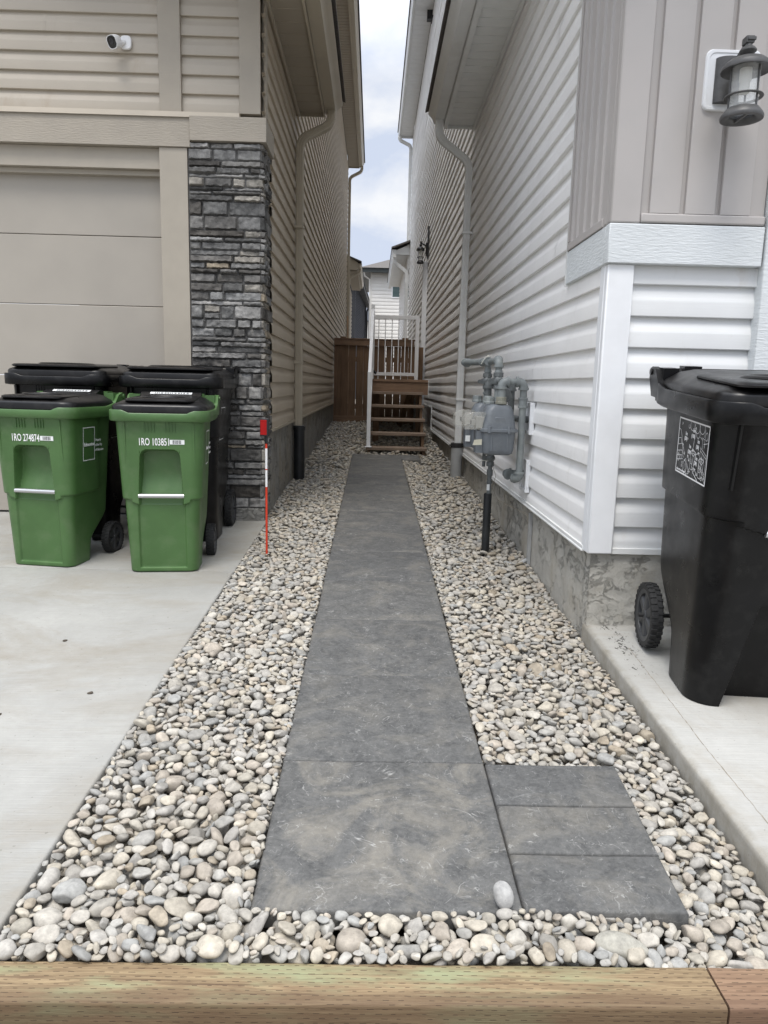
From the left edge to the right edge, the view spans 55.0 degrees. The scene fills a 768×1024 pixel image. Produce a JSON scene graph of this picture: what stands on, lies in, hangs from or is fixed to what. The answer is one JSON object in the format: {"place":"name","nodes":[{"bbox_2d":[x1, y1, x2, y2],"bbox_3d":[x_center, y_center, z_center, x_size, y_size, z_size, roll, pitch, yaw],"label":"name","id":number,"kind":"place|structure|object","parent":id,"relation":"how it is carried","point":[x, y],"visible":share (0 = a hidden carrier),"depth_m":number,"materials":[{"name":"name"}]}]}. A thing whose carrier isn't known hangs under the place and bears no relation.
{"place":"outdoors","nodes":[
{"label":"outdoors","id":0,"kind":"place"},
{"bbox_2d":[0,512,269,961],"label":"driveway","id":1,"kind":"structure","parent":0,"point":[120,625],"depth_m":2.91,"materials":[{"name":"concrete"}]},
{"bbox_2d":[0,389,125,566],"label":"wheeled cart","id":2,"kind":"object","parent":1,"relation":"on","point":[53,452],"visible":1,"depth_m":4.16,"materials":[{"name":"green plastic"}]},
{"bbox_2d":[4,362,128,539],"bbox_3d":[-2.055,-0.433,5.005,0.655,1.142,0.823,1,10,-1],"label":"wheeled cart","id":3,"kind":"object","parent":1,"relation":"on","point":[30,377],"visible":0.14,"depth_m":4.57,"materials":[{"name":"black plastic"}]},
{"bbox_2d":[109,392,219,571],"bbox_3d":[-1.255,-0.193,4.304,0.544,0.995,0.627,0,10,-7],"label":"wheeled cart","id":4,"kind":"object","parent":1,"relation":"on","point":[163,438],"visible":1,"depth_m":4.08,"materials":[{"name":"green plastic"}]},
{"bbox_2d":[119,365,239,538],"bbox_3d":[-1.367,-0.423,5.041,0.655,1.142,0.823,1,10,-3],"label":"wheeled cart","id":5,"kind":"object","parent":1,"relation":"on","point":[221,382],"visible":0.36,"depth_m":4.75,"materials":[{"name":"black plastic"}]},
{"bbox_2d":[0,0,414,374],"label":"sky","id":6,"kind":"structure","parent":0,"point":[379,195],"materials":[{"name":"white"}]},
{"bbox_2d":[0,397,767,968],"bbox_3d":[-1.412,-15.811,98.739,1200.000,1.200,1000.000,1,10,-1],"label":"ground","id":7,"kind":"structure","parent":0,"point":[335,933],"depth_m":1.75,"materials":[{"name":"stone"}]},
{"bbox_2d":[0,0,364,520],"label":"beige house","id":8,"kind":"structure","parent":7,"relation":"on","point":[175,185],"depth_m":5.26,"materials":[{"name":"plastic"}]},
{"bbox_2d":[0,174,164,513],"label":"garage door","id":9,"kind":"structure","parent":8,"relation":"in","point":[71,243],"depth_m":5.31,"materials":[{"name":"metal"}]},
{"bbox_2d":[106,34,131,49],"bbox_3d":[-1.770,-3.134,4.918,0.081,0.120,0.163,7,11,30],"label":"security camera","id":10,"kind":"object","parent":8,"relation":"attached to","point":[115,41],"visible":1,"depth_m":4.89,"materials":[{"name":"white plastic"}]},
{"bbox_2d":[260,418,268,555],"bbox_3d":[-0.731,-0.107,4.522,0.054,0.926,0.027,1,10,-1],"label":"marker stake","id":11,"kind":"object","parent":7,"relation":"on","point":[264,427],"visible":0.95,"depth_m":4.49,"materials":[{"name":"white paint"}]},
{"bbox_2d":[293,425,304,479],"bbox_3d":[-0.856,-0.522,7.428,0.124,0.695,0.124,1,10,-1],"label":"drain pipe","id":12,"kind":"object","parent":7,"relation":"on","point":[299,456],"visible":0.93,"depth_m":7.37,"materials":[{"name":"black plastic"}]},
{"bbox_2d":[347,316,348,374],"bbox_3d":[-0.760,-3.102,15.591,0.030,2.148,1.445,1,10,-5],"label":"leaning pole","id":13,"kind":"object","parent":7,"relation":"on","point":[347,337],"visible":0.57,"depth_m":15.88,"materials":[{"name":"brown wood"}]},
{"bbox_2d":[345,279,369,398],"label":"charcoal house","id":14,"kind":"structure","parent":7,"relation":"on","point":[360,305],"depth_m":38.09,"materials":[{"name":"plastic"}]},
{"bbox_2d":[0,961,727,1023],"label":"timber edging","id":15,"kind":"object","parent":7,"relation":"on","point":[54,992],"visible":1,"depth_m":1.44,"materials":[{"name":"brown wood"}]},
{"bbox_2d":[350,458,402,466],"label":"paving slab","id":16,"kind":"structure","parent":7,"relation":"on","point":[377,462],"depth_m":8.77,"materials":[{"name":"grey concrete"}]},
{"bbox_2d":[348,466,405,475],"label":"paving slab","id":17,"kind":"structure","parent":7,"relation":"on","point":[372,470],"depth_m":8.13,"materials":[{"name":"grey concrete"}]},
{"bbox_2d":[340,496,414,511],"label":"paving slab","id":18,"kind":"structure","parent":7,"relation":"on","point":[378,504],"depth_m":6.25,"materials":[{"name":"grey concrete"}]},
{"bbox_2d":[343,484,411,497],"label":"paving slab","id":19,"kind":"structure","parent":7,"relation":"on","point":[377,490],"depth_m":6.89,"materials":[{"name":"grey concrete"}]},
{"bbox_2d":[346,474,408,485],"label":"paving slab","id":20,"kind":"structure","parent":7,"relation":"on","point":[396,480],"depth_m":7.51,"materials":[{"name":"grey concrete"}]},
{"bbox_2d":[333,336,422,424],"bbox_3d":[-0.118,-2.441,14.349,1.717,1.870,0.210,1,10,-1],"label":"wooden fence","id":21,"kind":"object","parent":7,"relation":"on","point":[345,406],"visible":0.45,"depth_m":14.25,"materials":[{"name":"brown wood"}]},
{"bbox_2d":[331,529,425,552],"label":"paving slab","id":22,"kind":"structure","parent":7,"relation":"on","point":[376,540],"depth_m":5.00,"materials":[{"name":"grey concrete"}]},
{"bbox_2d":[336,511,420,530],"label":"paving slab","id":23,"kind":"structure","parent":7,"relation":"on","point":[378,520],"depth_m":5.62,"materials":[{"name":"grey concrete"}]},
{"bbox_2d":[324,551,434,582],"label":"paving slab","id":24,"kind":"structure","parent":7,"relation":"on","point":[380,566],"depth_m":4.38,"materials":[{"name":"grey concrete"}]},
{"bbox_2d":[316,580,444,620],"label":"paving slab","id":25,"kind":"structure","parent":7,"relation":"on","point":[379,600],"depth_m":3.77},
{"bbox_2d":[303,619,459,676],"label":"paving slab","id":26,"kind":"structure","parent":7,"relation":"on","point":[377,647],"depth_m":3.14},
{"bbox_2d":[283,674,482,763],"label":"paving slab","id":27,"kind":"structure","parent":7,"relation":"on","point":[383,719],"depth_m":2.51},
{"bbox_2d":[362,260,408,396],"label":"pale house","id":28,"kind":"structure","parent":7,"relation":"on","point":[383,298],"depth_m":43.54,"materials":[{"name":"beige plastic"}]},
{"bbox_2d":[392,283,408,297],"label":"window","id":29,"kind":"structure","parent":28,"relation":"in","point":[395,290],"depth_m":43.43,"materials":[{"name":"white paint"}]},
{"bbox_2d":[352,454,420,462],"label":"paving slab","id":30,"kind":"structure","parent":7,"relation":"on","point":[413,458],"depth_m":9.27,"materials":[{"name":"grey concrete"}]},
{"bbox_2d":[250,761,523,929],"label":"paving slab","id":31,"kind":"structure","parent":7,"relation":"on","point":[409,840],"depth_m":1.89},
{"bbox_2d":[493,881,513,908],"bbox_3d":[0.271,0.868,1.669,0.044,0.060,0.030,-13,-22,1],"label":"pebble","id":32,"kind":"object","parent":31,"relation":"on","point":[503,894],"visible":1,"depth_m":1.66,"materials":[{"name":"stone"}]},
{"bbox_2d":[365,304,427,455],"bbox_3d":[0.205,-2.178,11.825,0.935,2.320,4.597,1,10,-1],"label":"stair flight","id":33,"kind":"object","parent":7,"relation":"on","point":[410,389],"visible":0.99,"depth_m":10.81,"materials":[{"name":"brown wood"}]},
{"bbox_2d":[413,398,415,428],"bbox_3d":[0.597,-1.712,13.515,0.120,0.750,0.118,1,10,-1],"label":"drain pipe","id":34,"kind":"object","parent":7,"relation":"on","point":[414,413],"visible":0.12,"depth_m":13.46,"materials":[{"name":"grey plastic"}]},
{"bbox_2d":[449,442,462,478],"bbox_3d":[0.786,-0.473,8.048,0.137,0.567,0.137,7,11,30],"label":"drain pipe","id":35,"kind":"object","parent":7,"relation":"on","point":[456,461],"visible":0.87,"depth_m":7.98,"materials":[{"name":"grey plastic"}]},
{"bbox_2d":[485,764,634,809],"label":"paving slab","id":36,"kind":"structure","parent":7,"relation":"on","point":[559,786],"depth_m":2.16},
{"bbox_2d":[387,0,767,637],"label":"white house","id":37,"kind":"structure","parent":7,"relation":"on","point":[588,198],"depth_m":3.54,"materials":[{"name":"plastic"}]},
{"bbox_2d":[416,226,429,263],"bbox_3d":[0.726,-5.016,13.862,0.227,0.662,0.212,1,10,-1],"label":"wall lantern","id":38,"kind":"object","parent":37,"relation":"attached to","point":[420,248],"depth_m":13.84,"materials":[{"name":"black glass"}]},
{"bbox_2d":[460,355,528,556],"bbox_3d":[0.693,-0.383,5.106,0.450,1.380,1.174,1,10,-1],"label":"gas meter set","id":39,"kind":"object","parent":37,"relation":"attached to","point":[489,429],"visible":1,"depth_m":4.58,"materials":[{"name":"metal"}]},
{"bbox_2d":[701,35,767,126],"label":"wall lantern","id":40,"kind":"object","parent":37,"relation":"attached to","point":[731,91],"depth_m":2.90,"materials":[{"name":"metal"}]},
{"bbox_2d":[496,806,658,857],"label":"paving slab","id":41,"kind":"structure","parent":7,"relation":"on","point":[571,831],"depth_m":1.95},
{"bbox_2d":[509,855,688,929],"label":"paving slab","id":42,"kind":"structure","parent":7,"relation":"on","point":[622,888],"depth_m":1.75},
{"bbox_2d":[594,930,648,962],"bbox_3d":[0.510,0.930,1.579,0.119,0.053,0.059,5,14,4],"label":"pebble","id":43,"kind":"object","parent":7,"relation":"on","point":[620,943],"visible":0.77,"depth_m":1.56,"materials":[{"name":"stone"}]},
{"bbox_2d":[706,968,767,1023],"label":"timber edging","id":44,"kind":"object","parent":7,"relation":"on","point":[743,993],"visible":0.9,"depth_m":1.47,"materials":[{"name":"brown wood"}]},
{"bbox_2d":[581,623,767,911],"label":"pavement","id":45,"kind":"structure","parent":0,"point":[718,756],"depth_m":2.45,"materials":[{"name":"concrete"}]},
{"bbox_2d":[634,366,767,706],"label":"wheeled cart","id":46,"kind":"object","parent":45,"relation":"on","point":[714,559],"visible":1,"depth_m":2.58,"materials":[{"name":"black plastic"}]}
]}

